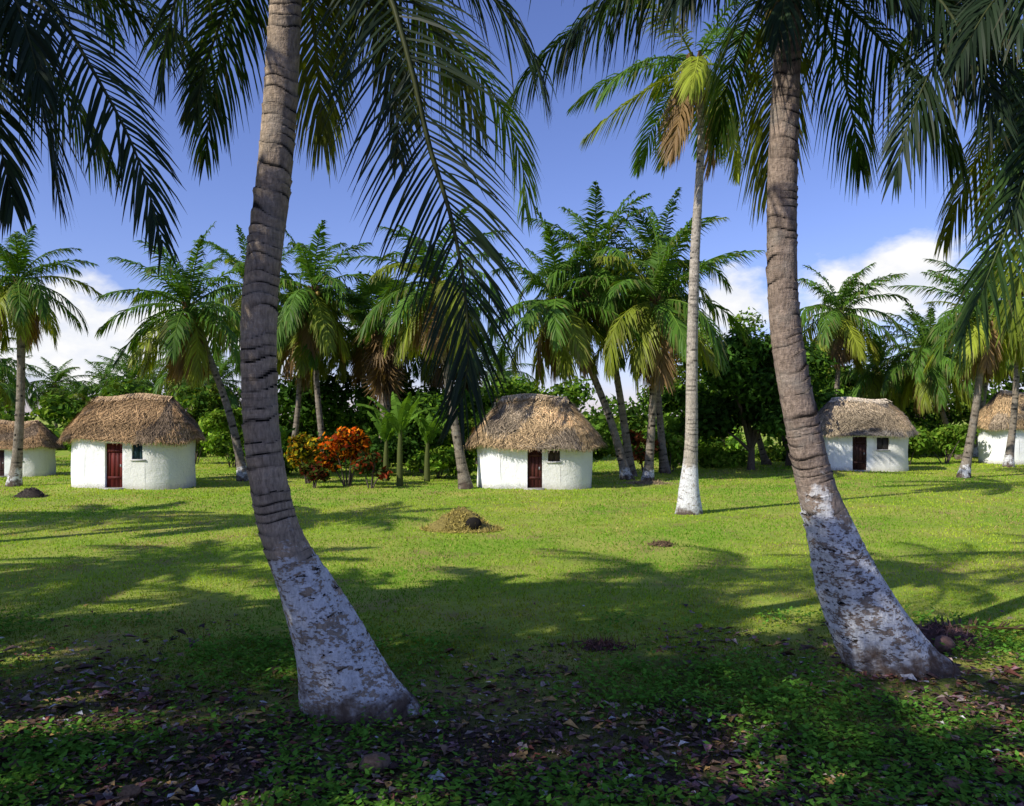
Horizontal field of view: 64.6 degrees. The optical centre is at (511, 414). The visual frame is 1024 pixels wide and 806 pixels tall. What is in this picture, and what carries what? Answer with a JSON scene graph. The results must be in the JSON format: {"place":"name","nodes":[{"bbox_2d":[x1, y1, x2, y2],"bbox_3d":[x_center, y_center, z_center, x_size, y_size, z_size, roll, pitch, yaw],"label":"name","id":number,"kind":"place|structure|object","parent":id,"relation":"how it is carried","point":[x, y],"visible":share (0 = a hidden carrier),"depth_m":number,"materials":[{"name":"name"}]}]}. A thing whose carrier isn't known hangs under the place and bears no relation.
{"place":"outdoors","nodes":[
{"label":"outdoors","id":0,"kind":"place"},
{"bbox_2d":[279,422,295,445],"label":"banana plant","id":1,"kind":"object","parent":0,"point":[284,433],"visible":0.24,"depth_m":33.28,"materials":[{"name":"green plant"}]},
{"bbox_2d":[0,416,1023,805],"bbox_3d":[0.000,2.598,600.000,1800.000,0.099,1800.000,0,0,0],"label":"ground","id":2,"kind":"structure","parent":0,"point":[464,572],"depth_m":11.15,"materials":[{"name":"green plant"}]},
{"bbox_2d":[0,327,42,409],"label":"palm tree","id":3,"kind":"object","parent":2,"relation":"on","point":[11,376],"visible":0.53,"depth_m":40.82,"materials":[{"name":"green plant"}]},
{"bbox_2d":[0,355,42,416],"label":"palm tree","id":4,"kind":"object","parent":2,"relation":"on","point":[11,394],"visible":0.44,"depth_m":73.78,"materials":[{"name":"green plant"}]},
{"bbox_2d":[10,487,51,497],"bbox_3d":[-15.197,2.486,25.599,1.256,0.462,1.011,0,0,0],"label":"soil mound","id":5,"kind":"object","parent":2,"relation":"on","point":[32,492],"visible":0.99,"depth_m":25.43,"materials":[{"name":"brown soil"}]},
{"bbox_2d":[0,420,65,477],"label":"thatched hut","id":6,"kind":"object","parent":2,"relation":"on","point":[40,444],"visible":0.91,"depth_m":33.96,"materials":[{"name":"paint"}]},
{"bbox_2d":[0,450,5,477],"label":"door","id":7,"kind":"structure","parent":6,"relation":"in","point":[1,451],"depth_m":33.78,"materials":[{"name":"paint"}]},
{"bbox_2d":[0,224,103,486],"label":"palm tree","id":8,"kind":"object","parent":2,"relation":"on","point":[21,300],"visible":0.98,"depth_m":29.16,"materials":[{"name":"green plant"}]},
{"bbox_2d":[25,357,93,428],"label":"palm tree","id":9,"kind":"object","parent":2,"relation":"on","point":[58,376],"visible":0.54,"depth_m":77.45,"materials":[{"name":"green plant"}]},
{"bbox_2d":[40,370,112,427],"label":"palm tree","id":10,"kind":"object","parent":2,"relation":"on","point":[81,389],"visible":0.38,"depth_m":71.65,"materials":[{"name":"green plant"}]},
{"bbox_2d":[68,352,122,398],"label":"palm tree","id":11,"kind":"object","parent":2,"relation":"on","point":[106,370],"visible":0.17,"depth_m":79.46,"materials":[{"name":"green plant"}]},
{"bbox_2d":[0,0,230,273],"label":"palm tree","id":12,"kind":"object","parent":2,"relation":"on","point":[35,52],"visible":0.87,"depth_m":6.93,"materials":[{"name":"green plant"}]},
{"bbox_2d":[88,344,168,394],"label":"palm tree","id":13,"kind":"object","parent":2,"relation":"on","point":[153,379],"visible":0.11,"depth_m":74.83,"materials":[{"name":"green plant"}]},
{"bbox_2d":[117,784,140,798],"bbox_3d":[-2.600,2.565,5.498,0.149,0.097,0.105,0,0,-11],"label":"rock","id":14,"kind":"object","parent":2,"relation":"on","point":[131,790],"visible":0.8,"depth_m":5.47,"materials":[{"name":"grey stone"}]},
{"bbox_2d":[96,351,164,394],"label":"palm tree","id":15,"kind":"object","parent":2,"relation":"on","point":[129,376],"visible":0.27,"depth_m":69.44,"materials":[{"name":"green plant"}]},
{"bbox_2d":[57,393,206,489],"bbox_3d":[-13.657,0.955,29.368,5.445,3.489,3.107,0,0,10],"label":"thatched hut","id":16,"kind":"object","parent":2,"relation":"on","point":[143,441],"visible":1,"depth_m":28.37,"materials":[{"name":"paint"}]},
{"bbox_2d":[99,443,122,489],"bbox_3d":[-13.905,1.845,28.185,0.840,1.670,0.375,0,0,10],"label":"door","id":17,"kind":"structure","parent":16,"relation":"in","point":[114,451],"depth_m":28.34,"materials":[{"name":"paint"}]},
{"bbox_2d":[95,221,248,480],"bbox_3d":[-12.691,-2.418,31.727,6.619,10.750,6.686,0,0,-28],"label":"palm tree","id":18,"kind":"object","parent":2,"relation":"on","point":[184,344],"visible":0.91,"depth_m":31.39,"materials":[{"name":"green plant"}]},
{"bbox_2d":[137,330,233,410],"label":"palm tree","id":19,"kind":"object","parent":2,"relation":"on","point":[159,382],"visible":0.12,"depth_m":58.68,"materials":[{"name":"green plant"}]},
{"bbox_2d":[175,390,218,463],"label":"garden shrub","id":20,"kind":"object","parent":2,"relation":"on","point":[201,405],"visible":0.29,"depth_m":41.67,"materials":[{"name":"green plant"}]},
{"bbox_2d":[173,345,241,411],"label":"palm tree","id":21,"kind":"object","parent":2,"relation":"on","point":[222,369],"visible":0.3,"depth_m":57.42,"materials":[{"name":"green plant"}]},
{"bbox_2d":[198,407,243,466],"bbox_3d":[-13.930,1.136,39.890,3.026,3.057,2.525,0,0,-40],"label":"garden shrub","id":22,"kind":"object","parent":2,"relation":"on","point":[215,420],"visible":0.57,"depth_m":39.44,"materials":[{"name":"green plant"}]},
{"bbox_2d":[177,224,308,343],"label":"palm tree","id":23,"kind":"object","parent":2,"relation":"on","point":[234,263],"visible":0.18,"depth_m":42.27,"materials":[{"name":"green plant"}]},
{"bbox_2d":[209,424,287,463],"bbox_3d":[-12.246,1.344,38.218,3.468,2.655,2.872,0,0,0],"label":"garden shrub","id":24,"kind":"object","parent":2,"relation":"on","point":[225,446],"visible":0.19,"depth_m":37.52,"materials":[{"name":"green plant"}]},
{"bbox_2d":[282,445,297,474],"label":"garden shrub","id":25,"kind":"object","parent":2,"relation":"on","point":[284,448],"visible":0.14,"depth_m":34.82,"materials":[{"name":"green plant"}]},
{"bbox_2d":[225,267,366,437],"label":"palm tree","id":26,"kind":"object","parent":2,"relation":"on","point":[304,365],"visible":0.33,"depth_m":40.44,"materials":[{"name":"green plant"}]},
{"bbox_2d":[283,432,329,483],"bbox_3d":[-7.787,1.653,30.534,1.479,2.014,1.742,0,0,-42],"label":"croton bush","id":27,"kind":"object","parent":2,"relation":"on","point":[303,448],"visible":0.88,"depth_m":30.29,"materials":[{"name":"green plant"}]},
{"bbox_2d":[240,220,381,453],"bbox_3d":[-9.884,-3.378,40.090,7.204,12.444,8.035,0,0,0],"label":"palm tree","id":28,"kind":"object","parent":2,"relation":"on","point":[312,302],"visible":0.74,"depth_m":39.15,"materials":[{"name":"green plant"}]},
{"bbox_2d":[297,462,331,487],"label":"croton bush","id":29,"kind":"object","parent":2,"relation":"on","point":[316,472],"visible":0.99,"depth_m":28.46,"materials":[{"name":"red plant"}]},
{"bbox_2d":[277,365,360,454],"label":"broadleaf tree","id":30,"kind":"object","parent":2,"relation":"on","point":[334,396],"visible":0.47,"depth_m":44.61,"materials":[{"name":"green plant"}]},
{"bbox_2d":[314,425,364,471],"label":"garden shrub","id":31,"kind":"object","parent":2,"relation":"on","point":[330,434],"visible":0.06,"depth_m":36.47,"materials":[{"name":"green plant"}]},
{"bbox_2d":[314,426,370,485],"bbox_3d":[-6.170,1.535,29.477,2.131,2.256,1.626,0,0,0],"label":"croton bush","id":32,"kind":"object","parent":2,"relation":"on","point":[344,444],"visible":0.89,"depth_m":29.19,"materials":[{"name":"orange plant"}]},
{"bbox_2d":[134,0,557,725],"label":"palm tree","id":33,"kind":"object","parent":2,"relation":"on","point":[346,674],"visible":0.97,"depth_m":7.05,"materials":[{"name":"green plant"}]},
{"bbox_2d":[348,450,392,487],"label":"croton bush","id":34,"kind":"object","parent":2,"relation":"on","point":[364,463],"visible":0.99,"depth_m":28.44,"materials":[{"name":"red plant"}]},
{"bbox_2d":[319,271,423,425],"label":"palm tree","id":35,"kind":"object","parent":2,"relation":"on","point":[354,360],"visible":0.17,"depth_m":43.27,"materials":[{"name":"green plant"}]},
{"bbox_2d":[359,751,390,773],"bbox_3d":[-0.999,2.544,5.897,0.238,0.155,0.169,0,0,-23],"label":"rock","id":36,"kind":"object","parent":2,"relation":"on","point":[371,759],"visible":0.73,"depth_m":5.85,"materials":[{"name":"grey stone"}]},
{"bbox_2d":[340,271,410,467],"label":"fan palm tree","id":37,"kind":"object","parent":2,"relation":"on","point":[382,376],"visible":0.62,"depth_m":39.49,"materials":[{"name":"green plant"}]},
{"bbox_2d":[338,435,417,475],"bbox_3d":[-5.790,1.728,34.072,3.546,1.884,2.472,0,0,-33],"label":"garden shrub","id":38,"kind":"object","parent":2,"relation":"on","point":[376,444],"visible":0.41,"depth_m":33.87,"materials":[{"name":"green plant"}]},
{"bbox_2d":[333,367,441,459],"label":"broadleaf tree","id":39,"kind":"object","parent":2,"relation":"on","point":[359,416],"visible":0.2,"depth_m":43.06,"materials":[{"name":"green plant"}]},
{"bbox_2d":[367,405,411,480],"bbox_3d":[-4.797,1.128,31.528,1.423,3.044,1.878,0,0,-24],"label":"banana plant","id":40,"kind":"object","parent":2,"relation":"on","point":[386,431],"visible":0.77,"depth_m":31.41,"materials":[{"name":"green plant"}]},
{"bbox_2d":[356,391,437,485],"bbox_3d":[-4.280,0.882,29.697,2.192,3.537,2.468,0,0,30],"label":"banana plant","id":41,"kind":"object","parent":2,"relation":"on","point":[397,419],"visible":0.99,"depth_m":29.50,"materials":[{"name":"green plant"}]},
{"bbox_2d":[331,203,509,488],"bbox_3d":[-2.997,-2.115,28.144,5.825,9.989,6.044,0,0,23],"label":"palm tree","id":42,"kind":"object","parent":2,"relation":"on","point":[463,474],"visible":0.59,"depth_m":27.90,"materials":[{"name":"green plant"}]},
{"bbox_2d":[390,389,458,472],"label":"broadleaf tree","id":43,"kind":"object","parent":2,"relation":"on","point":[426,401],"visible":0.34,"depth_m":35.42,"materials":[{"name":"green plant"}]},
{"bbox_2d":[411,412,446,481],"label":"palm tree","id":44,"kind":"object","parent":2,"relation":"on","point":[427,432],"visible":0.97,"depth_m":31.41,"materials":[{"name":"green plant"}]},
{"bbox_2d":[405,444,477,478],"bbox_3d":[-2.821,1.946,33.001,3.061,1.450,2.216,0,0,0],"label":"garden shrub","id":45,"kind":"object","parent":2,"relation":"on","point":[443,458],"visible":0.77,"depth_m":32.53,"materials":[{"name":"green plant"}]},
{"bbox_2d":[389,285,495,392],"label":"palm tree","id":46,"kind":"object","parent":2,"relation":"on","point":[415,368],"visible":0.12,"depth_m":43.97,"materials":[{"name":"green plant"}]},
{"bbox_2d":[418,506,503,533],"bbox_3d":[-1.148,2.389,18.416,2.061,0.663,1.496,0,0,0],"label":"grass clipping pile","id":47,"kind":"object","parent":2,"relation":"on","point":[464,520],"depth_m":18.09,"materials":[{"name":"beige plant"}]},
{"bbox_2d":[459,418,477,459],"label":"garden shrub","id":48,"kind":"object","parent":2,"relation":"on","point":[472,427],"visible":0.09,"depth_m":37.66,"materials":[{"name":"green plant"}]},
{"bbox_2d":[435,378,515,463],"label":"broadleaf tree","id":49,"kind":"object","parent":2,"relation":"on","point":[487,404],"visible":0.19,"depth_m":41.80,"materials":[{"name":"green plant"}]},
{"bbox_2d":[453,331,498,457],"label":"fan palm tree","id":50,"kind":"object","parent":2,"relation":"on","point":[482,360],"visible":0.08,"depth_m":46.65,"materials":[{"name":"green plant"}]},
{"bbox_2d":[55,426,952,460],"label":"hedge","id":51,"kind":"object","parent":2,"relation":"on","point":[774,453],"visible":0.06,"depth_m":47.61,"materials":[{"name":"green plant"}]},
{"bbox_2d":[477,333,535,401],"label":"palm tree","id":52,"kind":"object","parent":2,"relation":"on","point":[508,373],"visible":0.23,"depth_m":74.53,"materials":[{"name":"green plant"}]},
{"bbox_2d":[0,603,1023,805],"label":"leaf litter","id":53,"kind":"object","parent":2,"relation":"on","point":[567,722],"visible":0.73,"depth_m":6.46,"materials":[{"name":"brown plant"}]},
{"bbox_2d":[0,369,1023,452],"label":"distant trees","id":54,"kind":"object","parent":2,"relation":"on","point":[55,408],"visible":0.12,"depth_m":59.28,"materials":[{"name":"green plant"}]},
{"bbox_2d":[0,603,1023,805],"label":"ground cover weeds","id":55,"kind":"object","parent":2,"relation":"on","point":[871,741],"visible":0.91,"depth_m":6.29,"materials":[{"name":"green plant"}]},
{"bbox_2d":[463,393,607,489],"bbox_3d":[0.841,0.965,29.125,5.292,3.470,3.138,0,0,9],"label":"thatched hut","id":56,"kind":"object","parent":2,"relation":"on","point":[541,441],"visible":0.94,"depth_m":28.23,"materials":[{"name":"paint"}]},
{"bbox_2d":[524,449,543,489],"bbox_3d":[0.779,1.935,28.057,0.680,1.490,0.375,0,0,9],"label":"door","id":57,"kind":"structure","parent":56,"relation":"in","point":[536,455],"depth_m":28.20,"materials":[{"name":"paint"}]},
{"bbox_2d":[497,373,596,408],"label":"broadleaf tree","id":58,"kind":"object","parent":2,"relation":"on","point":[567,390],"visible":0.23,"depth_m":45.31,"materials":[{"name":"green plant"}]},
{"bbox_2d":[483,206,646,479],"bbox_3d":[1.748,-2.587,32.490,6.920,11.138,6.990,0,0,-25],"label":"palm tree","id":59,"kind":"object","parent":2,"relation":"on","point":[557,330],"visible":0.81,"depth_m":31.27,"materials":[{"name":"green plant"}]},
{"bbox_2d":[591,422,602,430],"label":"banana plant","id":60,"kind":"object","parent":2,"relation":"on","point":[597,427],"visible":0.12,"depth_m":36.77,"materials":[{"name":"green plant"}]},
{"bbox_2d":[565,633,638,654],"bbox_3d":[1.000,2.568,9.005,0.938,0.311,0.726,0,0,0],"label":"leaf pile","id":61,"kind":"object","parent":2,"relation":"on","point":[609,644],"visible":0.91,"depth_m":8.95,"materials":[{"name":"brown plant"}]},
{"bbox_2d":[517,180,688,476],"bbox_3d":[3.738,-3.305,33.840,7.187,12.511,7.542,0,0,0],"label":"palm tree","id":62,"kind":"object","parent":2,"relation":"on","point":[597,271],"visible":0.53,"depth_m":33.16,"materials":[{"name":"green plant"}]},
{"bbox_2d":[592,430,615,460],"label":"garden shrub","id":63,"kind":"object","parent":2,"relation":"on","point":[598,454],"visible":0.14,"depth_m":34.78,"materials":[{"name":"green plant"}]},
{"bbox_2d":[621,428,667,472],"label":"croton bush","id":64,"kind":"object","parent":2,"relation":"on","point":[635,440],"visible":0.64,"depth_m":35.75,"materials":[{"name":"red plant"}]},
{"bbox_2d":[616,479,676,484],"bbox_3d":[5.120,2.533,30.403,2.518,0.337,1.490,0,0,0],"label":"grass clipping pile","id":65,"kind":"object","parent":2,"relation":"on","point":[648,482],"depth_m":30.20,"materials":[{"name":"beige plant"}]},
{"bbox_2d":[587,187,731,473],"bbox_3d":[6.449,-3.306,35.988,7.188,12.270,6.778,0,0,0],"label":"palm tree","id":66,"kind":"object","parent":2,"relation":"on","point":[664,466],"visible":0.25,"depth_m":35.74,"materials":[{"name":"green plant"}]},
{"bbox_2d":[644,537,677,546],"bbox_3d":[2.985,2.564,16.218,0.706,0.298,0.537,0,0,0],"label":"grass clipping pile","id":67,"kind":"object","parent":2,"relation":"on","point":[661,543],"depth_m":16.14,"materials":[{"name":"brown plant"}]},
{"bbox_2d":[558,214,766,480],"bbox_3d":[5.663,-2.540,31.520,7.904,10.722,7.477,0,0,0],"label":"palm tree","id":68,"kind":"object","parent":2,"relation":"on","point":[652,355],"visible":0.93,"depth_m":30.60,"materials":[{"name":"green plant"}]},
{"bbox_2d":[644,428,684,471],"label":"garden shrub","id":69,"kind":"object","parent":2,"relation":"on","point":[675,452],"visible":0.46,"depth_m":36.82,"materials":[{"name":"green plant"}]},
{"bbox_2d":[631,380,737,465],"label":"almond tree","id":70,"kind":"object","parent":2,"relation":"on","point":[671,403],"visible":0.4,"depth_m":40.31,"materials":[{"name":"green plant"}]},
{"bbox_2d":[567,0,807,514],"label":"palm tree","id":71,"kind":"object","parent":2,"relation":"on","point":[688,85],"visible":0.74,"depth_m":21.08,"materials":[{"name":"green plant"}]},
{"bbox_2d":[645,306,781,450],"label":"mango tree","id":72,"kind":"object","parent":2,"relation":"on","point":[681,373],"visible":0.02,"depth_m":51.43,"materials":[{"name":"green plant"}]},
{"bbox_2d":[698,442,747,467],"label":"garden shrub","id":73,"kind":"object","parent":2,"relation":"on","point":[711,457],"visible":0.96,"depth_m":39.39,"materials":[{"name":"green plant"}]},
{"bbox_2d":[703,330,771,464],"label":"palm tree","id":74,"kind":"object","parent":2,"relation":"on","point":[764,458],"visible":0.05,"depth_m":41.85,"materials":[{"name":"green plant"}]},
{"bbox_2d":[672,327,811,469],"bbox_3d":[10.785,-0.666,38.018,6.463,6.749,5.378,0,0,0],"label":"almond tree","id":75,"kind":"object","parent":2,"relation":"on","point":[748,381],"visible":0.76,"depth_m":36.65,"materials":[{"name":"green plant"}]},
{"bbox_2d":[468,0,1023,680],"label":"palm tree","id":76,"kind":"object","parent":2,"relation":"on","point":[872,626],"visible":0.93,"depth_m":8.28,"materials":[{"name":"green plant"}]},
{"bbox_2d":[729,340,856,465],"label":"almond tree","id":77,"kind":"object","parent":2,"relation":"on","point":[816,359],"visible":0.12,"depth_m":40.02,"materials":[{"name":"green plant"}]},
{"bbox_2d":[798,262,910,394],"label":"palm tree","id":78,"kind":"object","parent":2,"relation":"on","point":[840,336],"visible":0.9,"depth_m":45.10,"materials":[{"name":"green plant"}]},
{"bbox_2d":[818,397,920,471],"bbox_3d":[16.336,0.925,38.182,5.455,3.550,3.181,0,0,10],"label":"thatched hut","id":79,"kind":"object","parent":2,"relation":"on","point":[863,434],"visible":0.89,"depth_m":37.26,"materials":[{"name":"paint"}]},
{"bbox_2d":[851,437,869,471],"bbox_3d":[15.960,1.855,37.139,0.780,1.650,0.375,0,0,10],"label":"door","id":80,"kind":"structure","parent":79,"relation":"in","point":[860,442],"depth_m":37.28,"materials":[{"name":"paint"}]},
{"bbox_2d":[815,363,927,429],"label":"broadleaf tree","id":81,"kind":"object","parent":2,"relation":"on","point":[911,416],"visible":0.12,"depth_m":50.43,"materials":[{"name":"green plant"}]},
{"bbox_2d":[825,324,922,412],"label":"palm tree","id":82,"kind":"object","parent":2,"relation":"on","point":[873,382],"visible":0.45,"depth_m":48.96,"materials":[{"name":"green plant"}]},
{"bbox_2d":[878,302,962,389],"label":"palm tree","id":83,"kind":"object","parent":2,"relation":"on","point":[931,313],"visible":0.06,"depth_m":65.94,"materials":[{"name":"green plant"}]},
{"bbox_2d":[908,421,936,464],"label":"garden shrub","id":84,"kind":"object","parent":2,"relation":"on","point":[916,444],"visible":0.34,"depth_m":41.38,"materials":[{"name":"green plant"}]},
{"bbox_2d":[858,298,1008,459],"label":"palm tree","id":85,"kind":"object","parent":2,"relation":"on","point":[933,384],"visible":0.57,"depth_m":46.16,"materials":[{"name":"green plant"}]},
{"bbox_2d":[881,356,990,438],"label":"broadleaf tree","id":86,"kind":"object","parent":2,"relation":"on","point":[930,423],"visible":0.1,"depth_m":53.78,"materials":[{"name":"green plant"}]},
{"bbox_2d":[934,635,955,653],"bbox_3d":[4.753,2.530,8.898,0.211,0.194,0.297,0,0,33],"label":"coconut husk","id":87,"kind":"object","parent":2,"relation":"on","point":[948,642],"visible":0.77,"depth_m":8.82,"materials":[{"name":"brown plant"}]},
{"bbox_2d":[927,426,963,455],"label":"garden shrub","id":88,"kind":"object","parent":2,"relation":"on","point":[936,444],"visible":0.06,"depth_m":49.45,"materials":[{"name":"green plant"}]},
{"bbox_2d":[868,0,1023,370],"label":"palm tree","id":89,"kind":"object","parent":2,"relation":"on","point":[1010,174],"visible":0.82,"depth_m":7.48,"materials":[{"name":"green plant"}]},
{"bbox_2d":[919,423,980,463],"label":"garden shrub","id":90,"kind":"object","parent":2,"relation":"on","point":[951,439],"visible":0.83,"depth_m":42.90,"materials":[{"name":"green plant"}]},
{"bbox_2d":[942,776,962,791],"bbox_3d":[3.050,2.562,5.598,0.163,0.107,0.116,0,0,-11],"label":"coconut husk","id":91,"kind":"object","parent":2,"relation":"on","point":[952,783],"visible":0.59,"depth_m":5.57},
{"bbox_2d":[912,616,996,651],"bbox_3d":[4.920,2.521,9.303,1.343,0.412,0.900,0,0,0],"label":"leaf pile","id":92,"kind":"object","parent":2,"relation":"on","point":[931,631],"visible":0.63,"depth_m":9.19,"materials":[{"name":"brown plant"}]},
{"bbox_2d":[886,243,1023,477],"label":"palm tree","id":93,"kind":"object","parent":2,"relation":"on","point":[987,362],"visible":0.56,"depth_m":33.04,"materials":[{"name":"green plant"}]},
{"bbox_2d":[915,615,1023,631],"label":"fallen palm frond","id":94,"kind":"object","parent":2,"relation":"on","point":[1000,626],"visible":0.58,"depth_m":9.68,"materials":[{"name":"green plant"}]},
{"bbox_2d":[923,286,1023,456],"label":"palm tree","id":95,"kind":"object","parent":2,"relation":"on","point":[1009,371],"visible":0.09,"depth_m":48.88,"materials":[{"name":"green plant"}]},
{"bbox_2d":[932,246,1023,466],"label":"palm tree","id":96,"kind":"object","parent":2,"relation":"on","point":[1008,460],"visible":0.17,"depth_m":39.88,"materials":[{"name":"green plant"}]},
{"bbox_2d":[977,390,1023,464],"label":"thatched hut","id":97,"kind":"object","parent":2,"relation":"on","point":[993,420],"visible":0.86,"depth_m":42.86,"materials":[{"name":"paint"}]},
{"bbox_2d":[0,0,1023,415],"label":"sky","id":98,"kind":"structure","parent":0,"point":[838,238],"materials":[{"name":"blue"}]},
{"bbox_2d":[665,413,683,468],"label":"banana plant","id":99,"kind":"object","parent":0,"point":[671,421],"visible":0.56,"depth_m":38.80,"materials":[{"name":"green plant"}]}
]}

